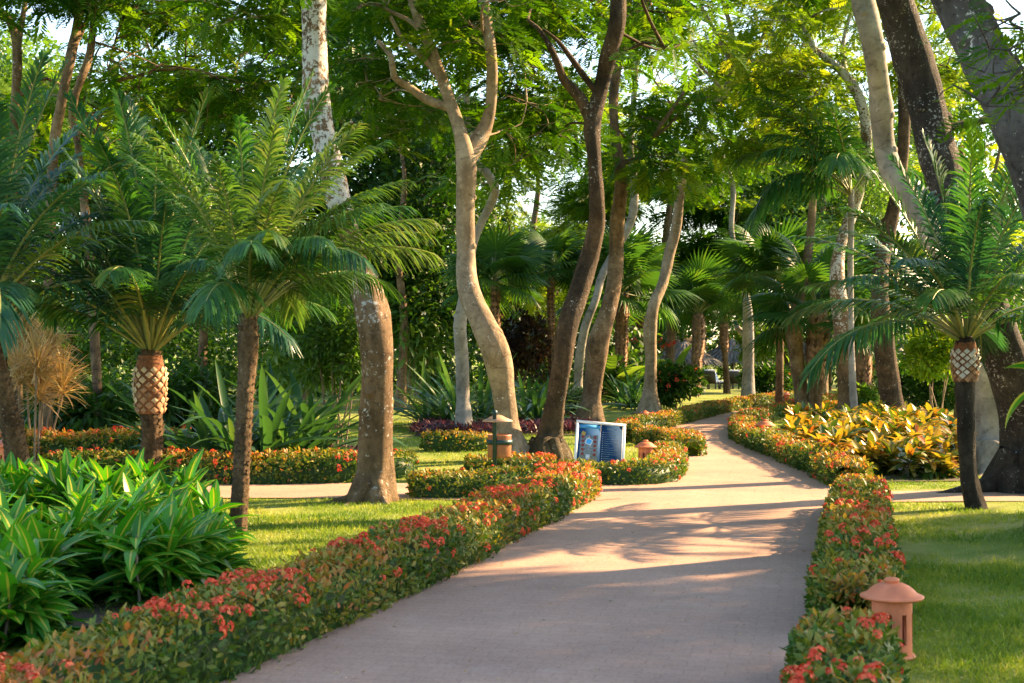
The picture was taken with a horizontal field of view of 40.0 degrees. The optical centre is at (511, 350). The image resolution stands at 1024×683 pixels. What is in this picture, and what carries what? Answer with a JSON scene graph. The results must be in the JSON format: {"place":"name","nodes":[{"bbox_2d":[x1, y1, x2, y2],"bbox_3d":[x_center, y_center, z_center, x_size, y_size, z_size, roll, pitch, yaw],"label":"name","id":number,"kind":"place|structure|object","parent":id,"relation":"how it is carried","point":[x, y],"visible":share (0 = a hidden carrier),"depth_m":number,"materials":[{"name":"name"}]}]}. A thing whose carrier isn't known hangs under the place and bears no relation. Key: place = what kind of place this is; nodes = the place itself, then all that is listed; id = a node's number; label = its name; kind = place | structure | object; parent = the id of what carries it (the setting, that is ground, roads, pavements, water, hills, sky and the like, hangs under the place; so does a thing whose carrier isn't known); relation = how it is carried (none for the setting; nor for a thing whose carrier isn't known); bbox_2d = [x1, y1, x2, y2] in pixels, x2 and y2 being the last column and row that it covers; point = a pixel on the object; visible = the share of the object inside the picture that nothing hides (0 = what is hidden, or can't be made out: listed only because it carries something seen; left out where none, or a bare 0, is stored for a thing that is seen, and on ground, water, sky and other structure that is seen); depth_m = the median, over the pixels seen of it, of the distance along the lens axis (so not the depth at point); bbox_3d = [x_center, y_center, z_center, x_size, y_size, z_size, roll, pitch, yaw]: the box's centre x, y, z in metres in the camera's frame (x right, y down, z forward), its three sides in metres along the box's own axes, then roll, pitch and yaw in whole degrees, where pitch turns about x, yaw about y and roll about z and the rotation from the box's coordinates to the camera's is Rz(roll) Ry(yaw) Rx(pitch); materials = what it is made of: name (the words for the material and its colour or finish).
{"place":"outdoors","nodes":[
{"label":"outdoors","id":0,"kind":"place"},
{"bbox_2d":[196,483,639,499],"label":"side path","id":1,"kind":"structure","parent":0,"point":[326,490],"depth_m":16.84,"materials":[{"name":"concrete"}]},
{"bbox_2d":[0,354,1023,682],"bbox_3d":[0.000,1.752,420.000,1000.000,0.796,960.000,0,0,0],"label":"lawn","id":2,"kind":"structure","parent":0,"point":[956,550],"depth_m":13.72,"materials":[{"name":"green plant"}]},
{"bbox_2d":[5,305,90,461],"bbox_3d":[-7.306,0.455,22.049,1.981,2.498,2.330,0,0,-40],"label":"dracaena","id":3,"kind":"object","parent":2,"relation":"on","point":[43,352],"visible":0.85,"depth_m":21.76,"materials":[{"name":"brown plant"}]},
{"bbox_2d":[0,10,158,388],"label":"background tree","id":4,"kind":"object","parent":2,"relation":"on","point":[6,66],"visible":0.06,"depth_m":42.86,"materials":[{"name":"green plant"}]},
{"bbox_2d":[6,597,152,646],"bbox_3d":[-3.594,1.688,11.587,2.753,0.001,7.200,0,0,-24],"label":"planting bed","id":5,"kind":"object","parent":2,"relation":"on","point":[82,614],"visible":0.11,"depth_m":9.05,"materials":[{"name":"soil"}]},
{"bbox_2d":[0,447,262,658],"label":"green strap-leaved plant","id":6,"kind":"object","parent":5,"relation":"on","point":[139,529],"visible":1,"depth_m":9.69,"materials":[{"name":"green plant"}]},
{"bbox_2d":[20,377,140,437],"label":"bush","id":7,"kind":"object","parent":2,"relation":"on","point":[79,417],"visible":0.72,"depth_m":24.70,"materials":[{"name":"green plant"}]},
{"bbox_2d":[0,425,191,460],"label":"hedge","id":8,"kind":"object","parent":2,"relation":"on","point":[67,440],"visible":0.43,"depth_m":21.95,"materials":[{"name":"green plant"}]},
{"bbox_2d":[0,50,219,474],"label":"date palm","id":9,"kind":"object","parent":2,"relation":"on","point":[18,260],"visible":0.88,"depth_m":16.24,"materials":[{"name":"green plant"}]},
{"bbox_2d":[0,0,334,434],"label":"grove tree","id":10,"kind":"object","parent":2,"relation":"on","point":[85,68],"visible":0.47,"depth_m":26.72,"materials":[{"name":"green plant"}]},
{"bbox_2d":[0,0,337,437],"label":"grove tree","id":11,"kind":"object","parent":2,"relation":"on","point":[57,121],"visible":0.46,"depth_m":26.29,"materials":[{"name":"green plant"}]},
{"bbox_2d":[0,84,343,471],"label":"date palm","id":12,"kind":"object","parent":2,"relation":"on","point":[166,259],"visible":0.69,"depth_m":17.30,"materials":[{"name":"green plant"}]},
{"bbox_2d":[0,0,354,428],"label":"tree foliage","id":13,"kind":"object","parent":2,"relation":"on","point":[17,61],"visible":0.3,"depth_m":26.60,"materials":[{"name":"green plant"}]},
{"bbox_2d":[55,41,326,379],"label":"background tree","id":14,"kind":"object","parent":2,"relation":"on","point":[203,334],"visible":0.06,"depth_m":43.63,"materials":[{"name":"green plant"}]},
{"bbox_2d":[39,446,356,484],"bbox_3d":[-3.951,1.474,18.028,4.103,0.501,0.775,0,0,-4],"label":"hedge","id":15,"kind":"object","parent":2,"relation":"on","point":[338,466],"visible":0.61,"depth_m":17.87,"materials":[{"name":"green plant"}]},
{"bbox_2d":[162,358,236,438],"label":"bush","id":16,"kind":"object","parent":2,"relation":"on","point":[170,417],"visible":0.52,"depth_m":24.71,"materials":[{"name":"green plant"}]},
{"bbox_2d":[134,0,404,504],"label":"lichen tree","id":17,"kind":"object","parent":2,"relation":"on","point":[374,480],"visible":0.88,"depth_m":15.77,"materials":[{"name":"brown plant"}]},
{"bbox_2d":[113,67,445,540],"bbox_3d":[-2.142,-0.369,12.574,2.896,4.306,3.574,0,0,19],"label":"date palm","id":18,"kind":"object","parent":2,"relation":"on","point":[269,255],"visible":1,"depth_m":12.26,"materials":[{"name":"green plant"}]},
{"bbox_2d":[237,270,360,403],"bbox_3d":[-4.658,-0.150,31.170,2.928,3.813,3.178,0,0,0],"label":"plumeria","id":19,"kind":"object","parent":2,"relation":"on","point":[281,375],"visible":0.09,"depth_m":30.55,"materials":[{"name":"green plant"}]},
{"bbox_2d":[0,460,602,682],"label":"hedge","id":20,"kind":"object","parent":2,"relation":"on","point":[259,618],"visible":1,"depth_m":8.13,"materials":[{"name":"green plant"}]},
{"bbox_2d":[289,291,360,446],"bbox_3d":[-2.732,0.394,21.725,1.477,2.725,1.452,0,0,0],"label":"cane shrub","id":21,"kind":"object","parent":2,"relation":"on","point":[339,358],"visible":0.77,"depth_m":21.41,"materials":[{"name":"green plant"}]},
{"bbox_2d":[262,0,507,407],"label":"background tree","id":22,"kind":"object","parent":2,"relation":"on","point":[399,166],"visible":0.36,"depth_m":40.87,"materials":[{"name":"green plant"}]},
{"bbox_2d":[393,448,419,478],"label":"hedge","id":23,"kind":"object","parent":2,"relation":"on","point":[405,465],"visible":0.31,"depth_m":18.74,"materials":[{"name":"green plant"}]},
{"bbox_2d":[388,283,455,407],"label":"plumeria","id":24,"kind":"object","parent":2,"relation":"on","point":[414,358],"visible":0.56,"depth_m":40.63,"materials":[{"name":"green plant"}]},
{"bbox_2d":[393,350,455,403],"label":"bush","id":25,"kind":"object","parent":2,"relation":"on","point":[434,383],"visible":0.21,"depth_m":42.81,"materials":[{"name":"green plant"}]},
{"bbox_2d":[419,428,491,451],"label":"hedge","id":26,"kind":"object","parent":2,"relation":"on","point":[466,441],"visible":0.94,"depth_m":23.61,"materials":[{"name":"green plant"}]},
{"bbox_2d":[296,0,624,459],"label":"forked tree","id":27,"kind":"object","parent":2,"relation":"on","point":[422,24],"visible":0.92,"depth_m":22.40,"materials":[{"name":"green plant"}]},
{"bbox_2d":[415,430,574,435],"bbox_3d":[0.066,1.688,30.514,4.094,0.001,5.923,0,0,0],"label":"planting bed","id":28,"kind":"object","parent":2,"relation":"on","point":[566,433],"visible":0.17,"depth_m":28.49,"materials":[{"name":"soil"}]},
{"bbox_2d":[393,352,537,427],"bbox_3d":[-1.442,1.196,30.877,4.880,2.408,4.224,0,0,41],"label":"strap plant","id":29,"kind":"object","parent":28,"relation":"on","point":[445,407],"visible":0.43,"depth_m":30.26,"materials":[{"name":"green plant"}]},
{"bbox_2d":[378,0,603,434],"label":"wavy tree","id":30,"kind":"object","parent":28,"relation":"on","point":[463,413],"visible":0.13,"depth_m":28.22,"materials":[{"name":"green plant"}]},
{"bbox_2d":[405,412,606,435],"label":"ground cover","id":31,"kind":"object","parent":28,"relation":"on","point":[479,425],"visible":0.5,"depth_m":28.33,"materials":[{"name":"purple plant"}]},
{"bbox_2d":[472,363,610,420],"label":"strap plant","id":32,"kind":"object","parent":28,"relation":"on","point":[534,407],"visible":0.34,"depth_m":30.78,"materials":[{"name":"green plant"}]},
{"bbox_2d":[565,386,582,414],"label":"bush","id":33,"kind":"object","parent":28,"relation":"on","point":[578,398],"visible":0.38,"depth_m":32.55,"materials":[{"name":"green plant"}]},
{"bbox_2d":[568,0,745,421],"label":"brown bent tree","id":34,"kind":"object","parent":28,"relation":"on","point":[657,125],"visible":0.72,"depth_m":29.87,"materials":[{"name":"green plant"}]},
{"bbox_2d":[482,410,512,473],"bbox_3d":[-0.194,1.271,18.885,0.410,0.958,0.433,0,0,0],"label":"litter bin","id":35,"kind":"object","parent":2,"relation":"on","point":[498,445],"visible":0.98,"depth_m":18.77,"materials":[{"name":"brown wood"}]},
{"bbox_2d":[435,219,560,413],"bbox_3d":[-0.384,-0.756,35.986,3.301,5.012,3.067,0,0,0],"label":"fan palm","id":36,"kind":"object","parent":2,"relation":"on","point":[506,255],"visible":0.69,"depth_m":35.65,"materials":[{"name":"green plant"}]},
{"bbox_2d":[405,457,598,498],"bbox_3d":[-0.004,1.520,16.799,2.761,0.407,0.918,0,0,-35],"label":"hedge","id":37,"kind":"object","parent":2,"relation":"on","point":[439,484],"visible":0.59,"depth_m":16.19,"materials":[{"name":"green plant"}]},
{"bbox_2d":[460,451,556,472],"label":"hedge","id":38,"kind":"object","parent":2,"relation":"on","point":[476,462],"visible":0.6,"depth_m":19.30,"materials":[{"name":"green plant"}]},
{"bbox_2d":[0,314,1023,428],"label":"undergrowth","id":39,"kind":"object","parent":2,"relation":"on","point":[231,367],"visible":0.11,"depth_m":48.87,"materials":[{"name":"green plant"}]},
{"bbox_2d":[3,56,1023,387],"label":"woods","id":40,"kind":"object","parent":2,"relation":"on","point":[969,110],"visible":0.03,"depth_m":73.83,"materials":[{"name":"green plant"}]},
{"bbox_2d":[477,301,555,387],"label":"bush","id":41,"kind":"object","parent":2,"relation":"on","point":[526,324],"visible":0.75,"depth_m":43.92,"materials":[{"name":"red plant"}]},
{"bbox_2d":[508,220,601,374],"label":"fan palm","id":42,"kind":"object","parent":2,"relation":"on","point":[564,246],"visible":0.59,"depth_m":43.86,"materials":[{"name":"green plant"}]},
{"bbox_2d":[470,65,701,389],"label":"background tree","id":43,"kind":"object","parent":2,"relation":"on","point":[548,232],"visible":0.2,"depth_m":59.02,"materials":[{"name":"green plant"}]},
{"bbox_2d":[574,420,625,466],"bbox_3d":[1.191,1.362,19.146,0.745,0.815,0.388,0,0,0],"label":"map sign","id":44,"kind":"object","parent":2,"relation":"on","point":[598,442],"visible":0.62,"depth_m":19.18,"materials":[{"name":"blue plastic"}]},
{"bbox_2d":[570,353,637,401],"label":"bush","id":45,"kind":"object","parent":2,"relation":"on","point":[616,371],"visible":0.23,"depth_m":43.84,"materials":[{"name":"green plant"}]},
{"bbox_2d":[570,355,644,387],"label":"banana plant","id":46,"kind":"object","parent":2,"relation":"on","point":[611,364],"visible":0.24,"depth_m":43.33,"materials":[{"name":"green plant"}]},
{"bbox_2d":[467,0,752,461],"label":"dark leaning tree","id":47,"kind":"object","parent":2,"relation":"on","point":[549,438],"visible":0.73,"depth_m":21.75,"materials":[{"name":"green plant"}]},
{"bbox_2d":[555,219,702,366],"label":"fan palm","id":48,"kind":"object","parent":2,"relation":"on","point":[642,269],"visible":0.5,"depth_m":44.35,"materials":[{"name":"green plant"}]},
{"bbox_2d":[587,262,680,391],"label":"fan palm","id":49,"kind":"object","parent":2,"relation":"on","point":[639,326],"visible":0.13,"depth_m":55.81,"materials":[{"name":"green plant"}]},
{"bbox_2d":[579,440,689,484],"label":"hedge","id":50,"kind":"object","parent":2,"relation":"on","point":[665,461],"visible":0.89,"depth_m":17.90,"materials":[{"name":"green plant"}]},
{"bbox_2d":[601,362,678,410],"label":"strap plant","id":51,"kind":"object","parent":2,"relation":"on","point":[630,397],"visible":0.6,"depth_m":40.40,"materials":[{"name":"green plant"}]},
{"bbox_2d":[557,0,728,388],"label":"pale curving tree","id":52,"kind":"object","parent":2,"relation":"on","point":[579,358],"visible":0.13,"depth_m":41.82,"materials":[{"name":"green plant"}]},
{"bbox_2d":[634,440,656,458],"bbox_3d":[1.910,1.491,20.123,0.327,0.417,0.327,0,0,-2],"label":"garden lantern","id":53,"kind":"object","parent":2,"relation":"on","point":[645,448],"visible":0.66,"depth_m":20.04,"materials":[{"name":"ceramic"}]},
{"bbox_2d":[539,143,784,363],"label":"background tree","id":54,"kind":"object","parent":2,"relation":"on","point":[574,203],"visible":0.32,"depth_m":55.04,"materials":[{"name":"green plant"}]},
{"bbox_2d":[629,328,709,351],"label":"thatched parasol","id":55,"kind":"object","parent":2,"relation":"on","point":[686,340],"visible":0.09,"depth_m":86.40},
{"bbox_2d":[632,424,707,455],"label":"hedge","id":56,"kind":"object","parent":2,"relation":"on","point":[692,438],"visible":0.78,"depth_m":24.33,"materials":[{"name":"green plant"}]},
{"bbox_2d":[639,359,710,409],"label":"bush","id":57,"kind":"object","parent":2,"relation":"on","point":[676,383],"visible":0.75,"depth_m":38.44,"materials":[{"name":"green plant"}]},
{"bbox_2d":[657,337,711,369],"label":"heliconia","id":58,"kind":"object","parent":2,"relation":"on","point":[682,355],"visible":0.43,"depth_m":51.52,"materials":[{"name":"green plant"}]},
{"bbox_2d":[660,341,722,367],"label":"thatched parasol","id":59,"kind":"object","parent":2,"relation":"on","point":[708,359],"visible":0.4,"depth_m":71.11,"materials":[{"name":"grey wicker"}]},
{"bbox_2d":[641,246,756,395],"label":"fan palm","id":60,"kind":"object","parent":2,"relation":"on","point":[695,276],"visible":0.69,"depth_m":51.31,"materials":[{"name":"green plant"}]},
{"bbox_2d":[613,390,793,442],"bbox_3d":[5.493,1.517,36.914,1.238,0.430,23.404,0,0,19],"label":"hedge","id":61,"kind":"object","parent":2,"relation":"on","point":[674,417],"visible":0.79,"depth_m":33.86,"materials":[{"name":"green plant"}]},
{"bbox_2d":[702,370,719,388],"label":"chair","id":62,"kind":"object","parent":2,"relation":"on","point":[711,377],"visible":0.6,"depth_m":67.14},
{"bbox_2d":[663,287,763,393],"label":"fan palm","id":63,"kind":"object","parent":2,"relation":"on","point":[724,325],"visible":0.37,"depth_m":54.90,"materials":[{"name":"green plant"}]},
{"bbox_2d":[648,140,806,395],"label":"knobbed tree","id":64,"kind":"object","parent":2,"relation":"on","point":[748,378],"visible":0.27,"depth_m":46.18,"materials":[{"name":"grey plant"}]},
{"bbox_2d":[729,370,739,388],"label":"sun lounger","id":65,"kind":"object","parent":2,"relation":"on","point":[733,374],"visible":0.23,"depth_m":68.03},
{"bbox_2d":[703,339,772,388],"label":"thatched parasol","id":66,"kind":"object","parent":2,"relation":"on","point":[715,353],"visible":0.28,"depth_m":74.95,"materials":[{"name":"grey wicker"}]},
{"bbox_2d":[626,0,853,413],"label":"slender grey tree","id":67,"kind":"object","parent":2,"relation":"on","point":[649,402],"visible":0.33,"depth_m":37.19,"materials":[{"name":"green plant"}]},
{"bbox_2d":[735,362,793,393],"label":"bush","id":68,"kind":"object","parent":2,"relation":"on","point":[764,377],"visible":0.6,"depth_m":47.25,"materials":[{"name":"green plant"}]},
{"bbox_2d":[731,322,803,364],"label":"palm tree","id":69,"kind":"object","parent":2,"relation":"on","point":[759,358],"visible":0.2,"depth_m":56.20,"materials":[{"name":"green plant"}]},
{"bbox_2d":[706,214,836,402],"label":"fan palm","id":70,"kind":"object","parent":2,"relation":"on","point":[755,257],"visible":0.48,"depth_m":41.38,"materials":[{"name":"green plant"}]},
{"bbox_2d":[717,143,858,390],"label":"dark tree","id":71,"kind":"object","parent":2,"relation":"on","point":[774,221],"visible":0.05,"depth_m":56.01,"materials":[{"name":"green plant"}]},
{"bbox_2d":[689,0,889,404],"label":"twisted grove tree","id":72,"kind":"object","parent":2,"relation":"on","point":[794,340],"visible":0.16,"depth_m":36.08,"materials":[{"name":"green plant"}]},
{"bbox_2d":[727,392,876,484],"bbox_3d":[6.182,1.503,31.024,2.633,0.460,27.472,0,0,12],"label":"hedge","id":73,"kind":"object","parent":2,"relation":"on","point":[786,447],"visible":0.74,"depth_m":21.29,"materials":[{"name":"green plant"}]},
{"bbox_2d":[773,333,832,389],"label":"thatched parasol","id":74,"kind":"object","parent":2,"relation":"on","point":[830,376],"visible":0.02,"depth_m":59.93,"materials":[{"name":"grey wicker"}]},
{"bbox_2d":[736,230,903,411],"bbox_3d":[7.786,-0.690,35.962,4.334,4.890,4.554,0,0,0],"label":"fan palm","id":75,"kind":"object","parent":2,"relation":"on","point":[774,310],"visible":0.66,"depth_m":35.72,"materials":[{"name":"green plant"}]},
{"bbox_2d":[720,126,921,392],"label":"background tree","id":76,"kind":"object","parent":2,"relation":"on","point":[870,198],"visible":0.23,"depth_m":56.38,"materials":[{"name":"green plant"}]},
{"bbox_2d":[777,603,910,682],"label":"hedge","id":77,"kind":"object","parent":2,"relation":"on","point":[834,647],"visible":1,"depth_m":6.44,"materials":[{"name":"green plant"}]},
{"bbox_2d":[784,247,928,395],"bbox_3d":[9.579,-0.596,38.999,4.154,4.712,4.085,0,0,0],"label":"fan palm","id":78,"kind":"object","parent":2,"relation":"on","point":[864,368],"visible":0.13,"depth_m":38.79,"materials":[{"name":"green plant"}]},
{"bbox_2d":[801,473,912,619],"bbox_3d":[2.884,1.482,11.743,0.720,0.473,7.240,0,0,14],"label":"hedge","id":79,"kind":"object","parent":2,"relation":"on","point":[857,550],"visible":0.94,"depth_m":9.69,"materials":[{"name":"green plant"}]},
{"bbox_2d":[856,382,879,406],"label":"bush","id":80,"kind":"object","parent":2,"relation":"on","point":[869,393],"visible":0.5,"depth_m":31.10,"materials":[{"name":"green plant"}]},
{"bbox_2d":[860,577,923,661],"bbox_3d":[2.103,1.480,7.787,0.346,0.441,0.346,0,0,0],"label":"garden lantern","id":81,"kind":"object","parent":2,"relation":"on","point":[894,598],"visible":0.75,"depth_m":7.70,"materials":[{"name":"ceramic"}]},
{"bbox_2d":[789,0,998,476],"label":"grey smooth tree","id":82,"kind":"object","parent":2,"relation":"on","point":[873,44],"visible":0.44,"depth_m":19.53,"materials":[{"name":"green plant"}]},
{"bbox_2d":[854,207,934,408],"bbox_3d":[11.010,-1.282,38.021,4.486,6.076,4.630,0,0,0],"label":"fan palm","id":83,"kind":"object","parent":2,"relation":"on","point":[870,247],"visible":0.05,"depth_m":37.76,"materials":[{"name":"green plant"}]},
{"bbox_2d":[875,363,913,402],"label":"bush","id":84,"kind":"object","parent":2,"relation":"on","point":[904,391],"visible":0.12,"depth_m":40.88,"materials":[{"name":"green plant"}]},
{"bbox_2d":[837,469,959,481],"bbox_3d":[6.113,1.688,24.438,3.186,0.001,13.421,0,0,15],"label":"planting bed","id":85,"kind":"object","parent":2,"relation":"on","point":[950,478],"depth_m":18.50,"materials":[{"name":"soil"}]},
{"bbox_2d":[709,0,922,410],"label":"speckled trunk tree","id":86,"kind":"object","parent":85,"relation":"on","point":[796,84],"visible":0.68,"depth_m":30.93,"materials":[{"name":"green plant"}]},
{"bbox_2d":[727,88,928,408],"bbox_3d":[6.708,-1.929,30.264,3.875,7.442,4.872,0,0,43],"label":"slender palm","id":87,"kind":"object","parent":85,"relation":"on","point":[835,165],"visible":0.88,"depth_m":29.57,"materials":[{"name":"green plant"}]},
{"bbox_2d":[777,400,976,479],"bbox_3d":[6.324,1.461,24.656,3.415,0.934,12.796,0,0,12],"label":"croton","id":88,"kind":"object","parent":85,"relation":"on","point":[911,440],"visible":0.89,"depth_m":20.98,"materials":[{"name":"yellow plant"}]},
{"bbox_2d":[791,0,1003,411],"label":"mossy tree","id":89,"kind":"object","parent":85,"relation":"on","point":[888,378],"visible":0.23,"depth_m":28.53,"materials":[{"name":"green plant"}]},
{"bbox_2d":[779,118,1023,509],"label":"date palm","id":90,"kind":"object","parent":2,"relation":"on","point":[969,274],"visible":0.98,"depth_m":14.86,"materials":[{"name":"green plant"}]},
{"bbox_2d":[898,315,955,418],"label":"lime shrub","id":91,"kind":"object","parent":2,"relation":"on","point":[926,354],"visible":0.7,"depth_m":30.85,"materials":[{"name":"green plant"}]},
{"bbox_2d":[901,364,954,414],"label":"bush","id":92,"kind":"object","parent":2,"relation":"on","point":[919,391],"visible":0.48,"depth_m":36.47,"materials":[{"name":"green plant"}]},
{"bbox_2d":[876,0,1023,493],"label":"black trunk tree","id":93,"kind":"object","parent":2,"relation":"on","point":[915,67],"visible":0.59,"depth_m":16.98,"materials":[{"name":"grey plant"}]},
{"bbox_2d":[895,46,1023,418],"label":"background tree","id":94,"kind":"object","parent":2,"relation":"on","point":[998,158],"visible":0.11,"depth_m":38.11,"materials":[{"name":"green plant"}]},
{"bbox_2d":[919,0,1023,526],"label":"slate trunk tree","id":95,"kind":"object","parent":2,"relation":"on","point":[988,60],"visible":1,"depth_m":12.23,"materials":[{"name":"green plant"}]},
{"bbox_2d":[943,230,1023,335],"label":"background tree","id":96,"kind":"object","parent":2,"relation":"on","point":[1012,301],"visible":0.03,"depth_m":46.55,"materials":[{"name":"green plant"}]},
{"bbox_2d":[1004,362,1023,427],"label":"variegated plant","id":97,"kind":"object","parent":2,"relation":"on","point":[1018,399],"visible":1,"depth_m":9.38,"materials":[{"name":"green plant"}]},
{"label":"planting bed","id":98,"kind":"structure","parent":2,"relation":"on","visible":0},
{"bbox_2d":[97,360,408,464],"bbox_3d":[-3.715,1.339,20.007,4.768,2.409,5.169,0,0,0],"label":"strap plant","id":99,"kind":"object","parent":98,"relation":"on","point":[286,424],"visible":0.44,"depth_m":19.31,"materials":[{"name":"green plant"}]},
{"bbox_2d":[0,0,1023,352],"label":"sky","id":100,"kind":"structure","parent":0,"point":[62,34],"materials":[{"name":"white"}]},
{"bbox_2d":[220,404,829,682],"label":"path","id":101,"kind":"structure","parent":0,"point":[690,633],"depth_m":9.53,"materials":[{"name":"concrete"}]},
{"bbox_2d":[828,488,1023,501],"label":"cross path","id":102,"kind":"structure","parent":0,"point":[905,496],"depth_m":16.26,"materials":[{"name":"concrete"}]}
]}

